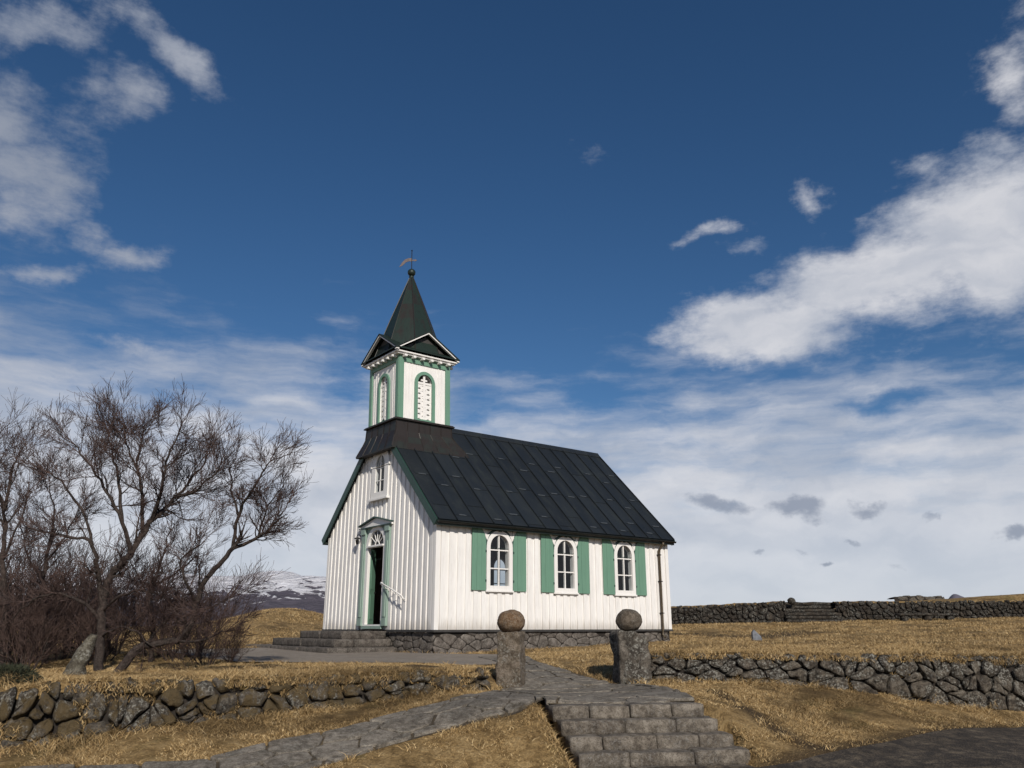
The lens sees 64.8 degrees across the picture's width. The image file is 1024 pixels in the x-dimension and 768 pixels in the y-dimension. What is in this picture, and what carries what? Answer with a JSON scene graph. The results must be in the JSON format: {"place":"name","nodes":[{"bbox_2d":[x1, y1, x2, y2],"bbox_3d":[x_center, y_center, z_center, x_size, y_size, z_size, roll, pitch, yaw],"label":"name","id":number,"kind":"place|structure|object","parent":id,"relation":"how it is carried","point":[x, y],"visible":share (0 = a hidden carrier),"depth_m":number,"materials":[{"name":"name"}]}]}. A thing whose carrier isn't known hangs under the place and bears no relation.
{"place":"outdoors","nodes":[
{"label":"outdoors","id":0,"kind":"place"},
{"bbox_2d":[0,571,325,625],"bbox_3d":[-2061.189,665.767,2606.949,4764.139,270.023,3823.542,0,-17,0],"label":"mountain","id":1,"kind":"structure","parent":0,"point":[293,590],"depth_m":3358.36,"materials":[{"name":"white snow"}]},
{"bbox_2d":[18,690,543,767],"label":"path","id":2,"kind":"structure","parent":0,"point":[412,734],"depth_m":10.05,"materials":[{"name":"stone"}]},
{"bbox_2d":[0,594,1023,767],"bbox_3d":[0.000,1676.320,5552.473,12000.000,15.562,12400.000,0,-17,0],"label":"ground","id":3,"kind":"structure","parent":0,"point":[395,756],"depth_m":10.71,"materials":[{"name":"yellow plant"}]},
{"bbox_2d":[0,662,43,685],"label":"juniper","id":4,"kind":"object","parent":3,"relation":"on","point":[22,671],"visible":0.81,"depth_m":10.29,"materials":[{"name":"green plant"}]},
{"bbox_2d":[0,388,76,664],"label":"birch tree","id":5,"kind":"object","parent":3,"relation":"on","point":[4,486],"visible":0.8,"depth_m":14.55,"materials":[{"name":"brown plant"}]},
{"bbox_2d":[0,522,80,663],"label":"bush","id":6,"kind":"object","parent":3,"relation":"on","point":[10,589],"visible":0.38,"depth_m":14.47,"materials":[{"name":"brown plant"}]},
{"bbox_2d":[0,585,88,669],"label":"bush","id":7,"kind":"object","parent":3,"relation":"on","point":[40,629],"visible":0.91,"depth_m":13.54,"materials":[{"name":"brown plant"}]},
{"bbox_2d":[0,511,90,653],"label":"bush","id":8,"kind":"object","parent":3,"relation":"on","point":[42,564],"visible":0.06,"depth_m":19.34,"materials":[{"name":"brown plant"}]},
{"bbox_2d":[0,547,95,659],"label":"bush","id":9,"kind":"object","parent":3,"relation":"on","point":[48,613],"visible":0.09,"depth_m":16.32,"materials":[{"name":"brown plant"}]},
{"bbox_2d":[0,448,115,663],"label":"birch tree","id":10,"kind":"object","parent":3,"relation":"on","point":[52,502],"visible":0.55,"depth_m":16.02,"materials":[{"name":"brown plant"}]},
{"bbox_2d":[0,501,125,664],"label":"bush","id":11,"kind":"object","parent":3,"relation":"on","point":[21,595],"visible":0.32,"depth_m":15.42,"materials":[{"name":"brown plant"}]},
{"bbox_2d":[10,555,145,660],"bbox_3d":[-8.960,4.494,16.739,2.571,2.478,2.736,-6,-18,20],"label":"bush","id":12,"kind":"object","parent":3,"relation":"on","point":[63,651],"visible":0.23,"depth_m":16.48,"materials":[{"name":"brown plant"}]},
{"bbox_2d":[0,517,155,655],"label":"bush","id":13,"kind":"object","parent":3,"relation":"on","point":[57,568],"visible":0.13,"depth_m":18.26,"materials":[{"name":"brown plant"}]},
{"bbox_2d":[62,634,97,675],"bbox_3d":[-6.456,4.097,12.035,0.449,0.716,0.337,0,-17,0],"label":"standing stone","id":14,"kind":"object","parent":3,"relation":"on","point":[79,660],"visible":0.86,"depth_m":11.96,"materials":[{"name":"grey stone"}]},
{"bbox_2d":[13,524,155,652],"bbox_3d":[-10.496,5.091,19.976,3.103,3.480,3.764,-1,-17,2],"label":"bush","id":15,"kind":"object","parent":3,"relation":"on","point":[90,568],"visible":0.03,"depth_m":19.79,"materials":[{"name":"brown plant"}]},
{"bbox_2d":[38,584,139,665],"bbox_3d":[-7.849,4.491,15.184,1.758,1.631,2.158,5,-17,-15],"label":"bush","id":16,"kind":"object","parent":3,"relation":"on","point":[91,628],"visible":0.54,"depth_m":14.82,"materials":[{"name":"brown plant"}]},
{"bbox_2d":[33,525,181,660],"bbox_3d":[-8.214,4.321,16.603,3.330,3.079,2.745,-16,-23,42],"label":"bush","id":17,"kind":"object","parent":3,"relation":"on","point":[118,605],"visible":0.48,"depth_m":16.19,"materials":[{"name":"brown plant"}]},
{"bbox_2d":[38,518,197,655],"bbox_3d":[-8.818,4.718,18.437,2.984,3.347,3.620,-10,-20,31],"label":"bush","id":18,"kind":"object","parent":3,"relation":"on","point":[115,651],"visible":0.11,"depth_m":18.18,"materials":[{"name":"brown plant"}]},
{"bbox_2d":[0,371,277,671],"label":"birch tree","id":19,"kind":"object","parent":3,"relation":"on","point":[97,457],"visible":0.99,"depth_m":13.78,"materials":[{"name":"brown plant"}]},
{"bbox_2d":[85,546,222,657],"bbox_3d":[-7.864,4.808,17.611,2.626,2.379,2.468,-10,-19,29],"label":"bush","id":20,"kind":"object","parent":3,"relation":"on","point":[145,654],"visible":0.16,"depth_m":17.51,"materials":[{"name":"brown plant"}]},
{"bbox_2d":[108,480,232,661],"bbox_3d":[-7.002,3.731,16.311,2.890,3.831,1.171,-7,-18,21],"label":"birch tree","id":21,"kind":"object","parent":3,"relation":"on","point":[173,537],"visible":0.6,"depth_m":16.46,"materials":[{"name":"brown plant"}]},
{"bbox_2d":[118,561,240,661],"bbox_3d":[-6.690,4.521,16.099,2.298,2.082,2.160,-1,-17,2],"label":"bush","id":22,"kind":"object","parent":3,"relation":"on","point":[170,648],"visible":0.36,"depth_m":16.03,"materials":[{"name":"brown plant"}]},
{"bbox_2d":[167,611,235,664],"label":"bush","id":23,"kind":"object","parent":3,"relation":"on","point":[218,645],"visible":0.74,"depth_m":14.84,"materials":[{"name":"brown plant"}]},
{"bbox_2d":[140,549,271,657],"bbox_3d":[-6.963,4.997,18.281,2.896,2.677,2.387,8,-19,-25],"label":"bush","id":24,"kind":"object","parent":3,"relation":"on","point":[209,589],"visible":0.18,"depth_m":18.16,"materials":[{"name":"brown plant"}]},
{"bbox_2d":[114,417,316,671],"bbox_3d":[-4.785,2.620,13.244,2.867,4.335,2.278,7,-18,-22],"label":"birch tree","id":25,"kind":"object","parent":3,"relation":"on","point":[255,494],"visible":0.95,"depth_m":13.26,"materials":[{"name":"brown plant"}]},
{"bbox_2d":[210,619,258,662],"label":"bush","id":26,"kind":"object","parent":3,"relation":"on","point":[231,654],"visible":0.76,"depth_m":15.53,"materials":[{"name":"brown plant"}]},
{"bbox_2d":[0,667,490,748],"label":"stone wall","id":27,"kind":"structure","parent":3,"relation":"on","point":[29,711],"depth_m":10.23,"materials":[{"name":"stone"}]},
{"bbox_2d":[246,630,396,652],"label":"church steps","id":28,"kind":"structure","parent":3,"relation":"on","point":[323,641],"depth_m":22.29,"materials":[{"name":"stone"}]},
{"bbox_2d":[162,648,496,664],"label":"forecourt","id":29,"kind":"structure","parent":3,"relation":"on","point":[264,654],"depth_m":18.32,"materials":[{"name":"grey stone"}]},
{"bbox_2d":[321,250,675,652],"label":"church","id":30,"kind":"structure","parent":3,"relation":"on","point":[436,517],"depth_m":24.75,"materials":[{"name":"white paint"}]},
{"bbox_2d":[367,451,390,502],"bbox_3d":[-4.045,2.752,24.790,0.170,1.630,1.200,13,-21,-36],"label":"gable window","id":31,"kind":"structure","parent":30,"relation":"in","point":[375,495],"depth_m":24.75,"materials":[{"name":"white paint"}]},
{"bbox_2d":[493,557,504,585],"bbox_3d":[-0.478,7.312,30.710,1.040,1.882,0.210,13,-21,-36],"label":"window","id":32,"kind":"structure","parent":30,"relation":"in","point":[501,558],"depth_m":30.66,"materials":[{"name":"white paint"}]},
{"bbox_2d":[485,529,513,592],"bbox_3d":[-0.387,4.936,22.812,1.040,1.882,0.210,13,-21,-36],"label":"window","id":33,"kind":"structure","parent":30,"relation":"in","point":[507,538],"depth_m":22.80,"materials":[{"name":"white paint"}]},
{"bbox_2d":[552,535,578,594],"bbox_3d":[1.569,5.370,24.254,1.040,1.882,0.210,13,-21,-36],"label":"window","id":34,"kind":"structure","parent":30,"relation":"in","point":[571,543],"depth_m":24.24,"materials":[{"name":"white paint"}]},
{"bbox_2d":[612,540,636,596],"bbox_3d":[3.542,5.808,25.710,1.040,1.882,0.210,13,-21,-36],"label":"window","id":35,"kind":"structure","parent":30,"relation":"in","point":[630,549],"depth_m":25.71,"materials":[{"name":"white paint"}]},
{"bbox_2d":[495,610,525,687],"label":"gate pillar","id":36,"kind":"structure","parent":3,"relation":"on","point":[510,665],"depth_m":13.09,"materials":[{"name":"stone"}]},
{"bbox_2d":[609,609,651,683],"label":"gate pillar","id":37,"kind":"structure","parent":3,"relation":"on","point":[629,644],"depth_m":13.89,"materials":[{"name":"grey stone"}]},
{"bbox_2d":[545,701,752,767],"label":"stone stairs","id":38,"kind":"structure","parent":3,"relation":"on","point":[627,734],"depth_m":10.15,"materials":[{"name":"grey stone"}]},
{"bbox_2d":[671,601,786,624],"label":"stone wall","id":39,"kind":"structure","parent":3,"relation":"on","point":[763,612],"depth_m":43.44,"materials":[{"name":"stone"}]},
{"bbox_2d":[751,630,761,639],"bbox_3d":[8.395,8.644,27.683,0.351,0.421,0.274,0,-17,0],"label":"standing stone","id":40,"kind":"object","parent":3,"relation":"on","point":[755,635],"visible":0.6,"depth_m":27.59,"materials":[{"name":"grey stone"}]},
{"bbox_2d":[784,602,842,622],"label":"stone stairs","id":41,"kind":"structure","parent":3,"relation":"on","point":[802,612],"depth_m":43.29,"materials":[{"name":"stone"}]},
{"bbox_2d":[787,597,795,604],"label":"boulder","id":42,"kind":"object","parent":41,"relation":"on","point":[791,601],"visible":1,"depth_m":43.53,"materials":[{"name":"grey stone"}]},
{"bbox_2d":[649,651,1023,710],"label":"stone wall","id":43,"kind":"structure","parent":3,"relation":"on","point":[980,681],"depth_m":14.07,"materials":[{"name":"stone"}]},
{"bbox_2d":[888,595,944,600],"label":"stone platform","id":44,"kind":"structure","parent":3,"relation":"on","point":[910,598],"depth_m":60.05,"materials":[{"name":"stone"}]},
{"bbox_2d":[895,613,957,620],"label":"stone bench","id":45,"kind":"object","parent":3,"relation":"on","point":[925,616],"visible":0.95,"depth_m":41.62,"materials":[{"name":"grey stone"}]},
{"bbox_2d":[830,600,1023,620],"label":"stone wall","id":46,"kind":"structure","parent":3,"relation":"on","point":[867,610],"depth_m":43.32,"materials":[{"name":"stone"},{"name":"soil"},{"name":"grass"}]},
{"bbox_2d":[0,0,1023,605],"label":"sky","id":47,"kind":"structure","parent":0,"point":[761,262],"materials":[{"name":"blue"}]},
{"bbox_2d":[527,660,612,686],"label":"church path","id":48,"kind":"structure","parent":0,"point":[557,676],"depth_m":14.68,"materials":[{"name":"stone"}]},
{"bbox_2d":[478,656,633,690],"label":"church path flagstones","id":49,"kind":"object","parent":48,"relation":"on","point":[536,681],"visible":0.63,"depth_m":13.88,"materials":[{"name":"grey stone"}]},
{"bbox_2d":[543,689,694,704],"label":"gate path","id":50,"kind":"structure","parent":0,"point":[557,700],"depth_m":11.01,"materials":[{"name":"stone"}]},
{"bbox_2d":[505,683,693,704],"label":"gate flagstones","id":51,"kind":"object","parent":50,"relation":"on","point":[642,693],"visible":0.91,"depth_m":11.48,"materials":[{"name":"grey stone"}]},
{"bbox_2d":[651,727,1023,767],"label":"road","id":52,"kind":"structure","parent":0,"point":[978,748],"depth_m":10.27,"materials":[{"name":"grey asphalt"}]},
{"bbox_2d":[949,594,963,598],"bbox_3d":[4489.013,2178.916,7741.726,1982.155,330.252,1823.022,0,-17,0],"label":"distant peaks","id":53,"kind":"object","parent":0,"point":[954,596],"visible":0.02,"depth_m":7763.88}
]}

